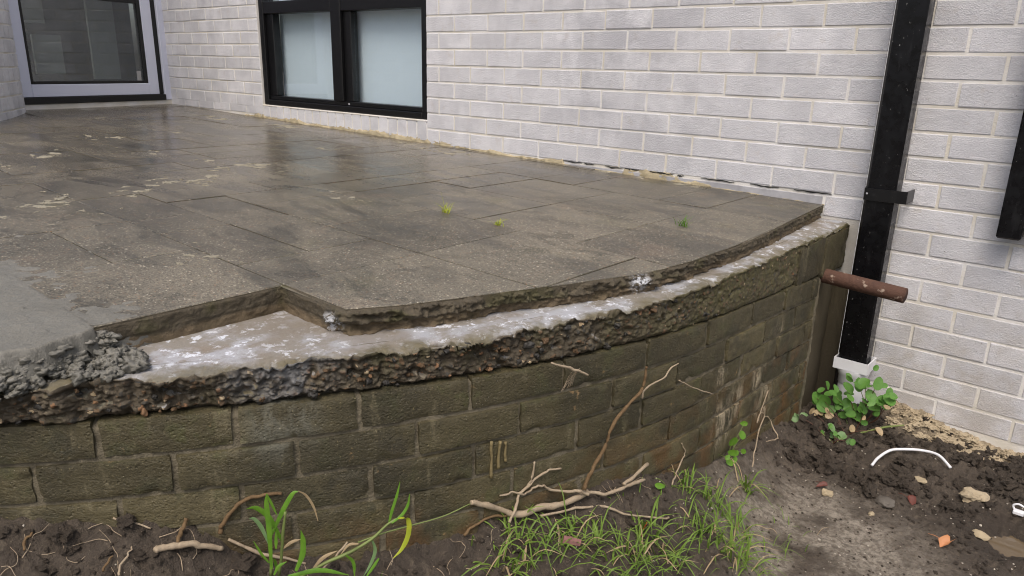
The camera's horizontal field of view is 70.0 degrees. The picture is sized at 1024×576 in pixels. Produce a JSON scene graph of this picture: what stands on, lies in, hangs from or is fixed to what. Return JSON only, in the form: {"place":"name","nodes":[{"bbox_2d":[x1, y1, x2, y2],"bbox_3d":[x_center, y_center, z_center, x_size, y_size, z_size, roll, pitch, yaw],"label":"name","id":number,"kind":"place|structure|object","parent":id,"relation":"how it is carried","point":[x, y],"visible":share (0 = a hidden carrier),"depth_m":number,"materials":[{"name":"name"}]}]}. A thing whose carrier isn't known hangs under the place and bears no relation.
{"place":"outdoors","nodes":[
{"label":"outdoors","id":0,"kind":"place"},
{"bbox_2d":[0,104,823,347],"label":"patio","id":1,"kind":"structure","parent":0,"point":[396,248],"depth_m":2.20,"materials":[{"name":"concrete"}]},
{"bbox_2d":[0,0,25,120],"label":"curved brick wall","id":2,"kind":"structure","parent":1,"relation":"on","point":[12,103],"depth_m":4.61,"materials":[{"name":"white brick"}]},
{"bbox_2d":[0,235,152,401],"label":"mortar patch","id":3,"kind":"object","parent":1,"relation":"on","point":[42,335],"visible":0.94,"depth_m":1.29,"materials":[{"name":"grey concrete"}]},
{"bbox_2d":[8,0,171,109],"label":"glazed door","id":4,"kind":"structure","parent":1,"relation":"on","point":[75,53],"depth_m":5.75,"materials":[{"name":"white plastic"}]},
{"bbox_2d":[0,116,769,276],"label":"mortar splashes","id":5,"kind":"object","parent":1,"relation":"on","point":[137,191],"visible":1,"depth_m":2.82,"materials":[{"name":"beige concrete"}]},
{"bbox_2d":[438,201,453,213],"bbox_3d":[-0.221,-0.277,2.378,0.066,0.072,0.054,10,19,27],"label":"grass tuft","id":6,"kind":"object","parent":1,"relation":"on","point":[448,209],"visible":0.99,"depth_m":2.38,"materials":[{"name":"green plant"}]},
{"bbox_2d":[494,219,506,226],"bbox_3d":[-0.037,-0.197,2.237,0.049,0.020,0.069,12,20,32],"label":"grass tuft","id":7,"kind":"object","parent":1,"relation":"on","point":[499,223],"visible":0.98,"depth_m":2.24,"materials":[{"name":"green plant"}]},
{"bbox_2d":[674,215,691,226],"bbox_3d":[0.545,-0.210,2.324,0.058,0.038,0.055,-10,20,-32],"label":"grass tuft","id":8,"kind":"object","parent":1,"relation":"on","point":[685,219],"visible":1,"depth_m":2.33,"materials":[{"name":"green plant"}]},
{"bbox_2d":[0,71,1023,575],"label":"ground","id":9,"kind":"structure","parent":0,"point":[836,537],"depth_m":1.97,"materials":[{"name":"soil"}]},
{"bbox_2d":[22,532,32,550],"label":"root","id":10,"kind":"object","parent":9,"relation":"on","point":[25,539],"visible":1,"depth_m":1.26,"materials":[{"name":"brown plant"}]},
{"bbox_2d":[102,555,112,571],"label":"root","id":11,"kind":"object","parent":9,"relation":"on","point":[106,564],"visible":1,"depth_m":1.28,"materials":[{"name":"brown plant"}]},
{"bbox_2d":[117,546,132,575],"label":"root","id":12,"kind":"object","parent":9,"relation":"on","point":[121,563],"visible":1,"depth_m":1.29,"materials":[{"name":"brown plant"}]},
{"bbox_2d":[113,517,150,528],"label":"root","id":13,"kind":"object","parent":9,"relation":"on","point":[145,526],"visible":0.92,"depth_m":1.33,"materials":[{"name":"brown plant"}]},
{"bbox_2d":[176,518,188,542],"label":"root","id":14,"kind":"object","parent":9,"relation":"on","point":[181,530],"visible":1,"depth_m":1.34,"materials":[{"name":"brown plant"}]},
{"bbox_2d":[153,540,223,552],"bbox_3d":[-0.593,0.479,1.342,0.117,0.049,0.016,-9,20,-30],"label":"root","id":15,"kind":"object","parent":9,"relation":"on","point":[196,544],"visible":1,"depth_m":1.33,"materials":[{"name":"brown plant"}]},
{"bbox_2d":[228,538,305,564],"bbox_3d":[-0.474,0.511,1.419,0.140,0.085,0.010,-4,18,-16],"label":"root","id":16,"kind":"object","parent":9,"relation":"on","point":[251,549],"visible":0.85,"depth_m":1.41,"materials":[{"name":"brown plant"}]},
{"bbox_2d":[247,491,347,575],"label":"weed","id":17,"kind":"object","parent":9,"relation":"on","point":[271,523],"visible":1,"depth_m":1.33,"materials":[{"name":"green plant"}]},
{"bbox_2d":[323,542,347,567],"bbox_3d":[-0.352,0.533,1.458,0.008,0.031,0.064,15,22,39],"label":"root","id":18,"kind":"object","parent":9,"relation":"on","point":[342,548],"visible":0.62,"depth_m":1.47,"materials":[{"name":"brown plant"}]},
{"bbox_2d":[0,368,709,575],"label":"fine roots","id":19,"kind":"object","parent":9,"relation":"on","point":[304,565],"visible":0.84,"depth_m":1.36,"materials":[{"name":"brown plant"}]},
{"bbox_2d":[300,482,469,575],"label":"weed","id":20,"kind":"object","parent":9,"relation":"on","point":[372,538],"visible":0.98,"depth_m":1.43,"materials":[{"name":"green plant"}]},
{"bbox_2d":[0,218,849,563],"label":"retaining wall","id":21,"kind":"structure","parent":9,"relation":"on","point":[206,432],"depth_m":1.49,"materials":[{"name":"brick"}]},
{"bbox_2d":[218,492,281,533],"bbox_3d":[-0.496,0.425,1.386,0.121,0.073,0.011,-4,18,-17],"label":"root","id":22,"kind":"object","parent":21,"relation":"attached to","point":[229,514],"visible":0.99,"depth_m":1.37,"materials":[{"name":"brown plant"}]},
{"bbox_2d":[551,362,588,375],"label":"root","id":23,"kind":"object","parent":21,"relation":"attached to","point":[572,369],"visible":1,"depth_m":1.58,"materials":[{"name":"brown plant"}]},
{"bbox_2d":[622,462,648,485],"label":"root","id":24,"kind":"object","parent":21,"relation":"attached to","point":[639,471],"visible":1,"depth_m":1.83,"materials":[{"name":"beige plant"}]},
{"bbox_2d":[678,380,713,394],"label":"root","id":25,"kind":"object","parent":21,"relation":"attached to","point":[695,388],"visible":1,"depth_m":1.93,"materials":[{"name":"brown plant"}]},
{"bbox_2d":[752,390,768,466],"bbox_3d":[0.780,0.440,2.321,0.021,0.158,0.245,9,18,23],"label":"root","id":26,"kind":"object","parent":21,"relation":"attached to","point":[759,427],"visible":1,"depth_m":2.39,"materials":[{"name":"brown plant"}]},
{"bbox_2d":[820,269,907,302],"bbox_3d":[1.198,-0.016,2.549,0.053,0.061,0.329,-13,22,-40],"label":"steel pipe","id":27,"kind":"object","parent":21,"relation":"attached to","point":[895,293],"visible":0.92,"depth_m":2.50,"materials":[{"name":"brown metal"}]},
{"bbox_2d":[463,514,507,536],"bbox_3d":[-0.053,0.517,1.617,0.126,0.026,0.012,-9,20,-32],"label":"root","id":28,"kind":"object","parent":9,"relation":"on","point":[479,523],"visible":0.97,"depth_m":1.61,"materials":[{"name":"brown plant"}]},
{"bbox_2d":[0,401,1023,575],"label":"soil clods","id":29,"kind":"object","parent":9,"relation":"on","point":[1007,476],"visible":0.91,"depth_m":2.31,"materials":[{"name":"brown soil"}]},
{"bbox_2d":[22,415,1022,574],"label":"grit","id":30,"kind":"object","parent":9,"relation":"on","point":[819,539],"visible":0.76,"depth_m":2.06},
{"bbox_2d":[563,535,580,545],"bbox_3d":[0.135,0.571,1.651,0.046,0.028,0.010,-1,17,-9],"label":"wood chip","id":31,"kind":"object","parent":9,"relation":"on","point":[573,541],"visible":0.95,"depth_m":1.65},
{"bbox_2d":[469,363,678,522],"bbox_3d":[0.176,0.361,1.704,0.610,0.319,0.051,-9,20,-32],"label":"root","id":32,"kind":"object","parent":9,"relation":"on","point":[584,492],"visible":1,"depth_m":1.71,"materials":[{"name":"brown plant"}]},
{"bbox_2d":[161,0,1023,452],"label":"house wall","id":33,"kind":"structure","parent":9,"relation":"on","point":[775,98],"depth_m":2.85,"materials":[{"name":"white brick"}]},
{"bbox_2d":[258,0,426,119],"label":"aluminium window","id":34,"kind":"structure","parent":33,"relation":"attached to","point":[362,56],"depth_m":4.58,"materials":[{"name":"black glass"}]},
{"bbox_2d":[833,0,935,410],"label":"downpipe","id":35,"kind":"object","parent":33,"relation":"attached to","point":[884,196],"visible":0.75,"depth_m":2.55,"materials":[{"name":"black paint"}]},
{"bbox_2d":[996,111,1023,240],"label":"downpipe","id":36,"kind":"object","parent":33,"relation":"attached to","point":[1011,224],"visible":1,"depth_m":2.33,"materials":[{"name":"black paint"}]},
{"bbox_2d":[381,455,825,575],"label":"grass","id":37,"kind":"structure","parent":9,"relation":"on","point":[595,532],"depth_m":1.73,"materials":[{"name":"green plant"}]},
{"bbox_2d":[540,505,673,519],"bbox_3d":[0.236,0.547,1.756,0.377,0.099,0.026,-5,18,-20],"label":"root","id":38,"kind":"object","parent":9,"relation":"on","point":[588,507],"visible":0.98,"depth_m":1.75,"materials":[{"name":"brown plant"}]},
{"bbox_2d":[655,483,664,489],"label":"weed","id":39,"kind":"object","parent":9,"relation":"on","point":[659,485],"visible":0.96,"depth_m":1.88,"materials":[{"name":"green plant"}]},
{"bbox_2d":[671,443,685,484],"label":"root","id":40,"kind":"object","parent":9,"relation":"on","point":[674,478],"visible":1,"depth_m":2.00,"materials":[{"name":"brown plant"}]},
{"bbox_2d":[725,421,747,465],"bbox_3d":[0.686,0.482,2.234,0.024,0.136,0.133,15,22,39],"label":"weed","id":41,"kind":"object","parent":9,"relation":"on","point":[734,441],"visible":0.92,"depth_m":2.24,"materials":[{"name":"green plant"}]},
{"bbox_2d":[765,416,778,441],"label":"root","id":42,"kind":"object","parent":9,"relation":"on","point":[774,430],"visible":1,"depth_m":2.46,"materials":[{"name":"brown plant"}]},
{"bbox_2d":[816,481,827,486],"bbox_3d":[0.977,0.621,2.312,0.041,0.018,0.023,15,22,39],"label":"fallen leaf","id":43,"kind":"object","parent":9,"relation":"on","point":[822,483],"visible":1,"depth_m":2.31,"materials":[{"name":"red plant"}]},
{"bbox_2d":[821,488,832,496],"bbox_3d":[0.981,0.641,2.277,0.035,0.023,0.038,15,22,39],"label":"stone","id":44,"kind":"object","parent":9,"relation":"on","point":[827,492],"visible":1,"depth_m":2.27,"materials":[{"name":"beige stone"}]},
{"bbox_2d":[791,365,903,445],"bbox_3d":[1.216,0.419,2.640,0.360,0.295,0.235,15,22,39],"label":"weed","id":45,"kind":"object","parent":9,"relation":"on","point":[874,403],"visible":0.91,"depth_m":2.66,"materials":[{"name":"green plant"}]},
{"bbox_2d":[854,403,881,424],"bbox_3d":[1.303,0.476,2.734,0.094,0.081,0.157,75,75,72],"label":"soil lump","id":46,"kind":"object","parent":9,"relation":"on","point":[872,418],"visible":0.3,"depth_m":2.70,"materials":[{"name":"brown soil"}]},
{"bbox_2d":[875,495,894,507],"bbox_3d":[1.146,0.655,2.244,0.057,0.028,0.055,15,22,39],"label":"stone","id":47,"kind":"object","parent":9,"relation":"on","point":[885,501],"visible":1,"depth_m":2.23,"materials":[{"name":"grey stone"}]},
{"bbox_2d":[900,493,915,504],"bbox_3d":[1.218,0.645,2.253,0.022,0.021,0.060,-8,20,-30],"label":"fallen leaf","id":48,"kind":"object","parent":9,"relation":"on","point":[912,499],"visible":1,"depth_m":2.24,"materials":[{"name":"red plant"}]},
{"bbox_2d":[870,448,951,468],"bbox_3d":[1.320,0.568,2.463,0.263,0.023,0.112,2,17,2],"label":"plastic strip","id":49,"kind":"object","parent":9,"relation":"on","point":[908,449],"visible":1,"depth_m":2.48,"materials":[{"name":"white plastic"}]},
{"bbox_2d":[914,476,926,483],"bbox_3d":[1.313,0.621,2.353,0.042,0.020,0.032,15,22,39],"label":"stone","id":50,"kind":"object","parent":9,"relation":"on","point":[919,479],"visible":1,"depth_m":2.35,"materials":[{"name":"beige stone"}]},
{"bbox_2d":[928,533,954,546],"bbox_3d":[1.209,0.702,2.056,0.037,0.035,0.060,-2,17,-11],"label":"fallen leaf","id":51,"kind":"object","parent":9,"relation":"on","point":[944,540],"visible":1,"depth_m":2.05,"materials":[{"name":"orange plant"}]},
{"bbox_2d":[885,401,1023,461],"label":"clay crumbs","id":52,"kind":"object","parent":9,"relation":"on","point":[916,419],"visible":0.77,"depth_m":2.63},
{"bbox_2d":[958,487,989,502],"bbox_3d":[1.423,0.646,2.252,0.083,0.049,0.064,12,20,32],"label":"stone","id":53,"kind":"object","parent":9,"relation":"on","point":[968,494],"visible":0.95,"depth_m":2.24,"materials":[{"name":"beige stone"}]},
{"bbox_2d":[972,529,990,540],"bbox_3d":[1.358,0.716,2.119,0.050,0.026,0.045,15,22,39],"label":"stone","id":54,"kind":"object","parent":9,"relation":"on","point":[982,535],"visible":0.89,"depth_m":2.11,"materials":[{"name":"beige stone"}]},
{"bbox_2d":[988,535,1023,556],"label":"chip","id":55,"kind":"object","parent":9,"relation":"on","point":[1010,546],"depth_m":2.10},
{"bbox_2d":[1012,503,1023,516],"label":"plastic clip","id":56,"kind":"object","parent":9,"relation":"on","point":[1018,512],"visible":1,"depth_m":2.17,"materials":[{"name":"white plastic"}]}
]}

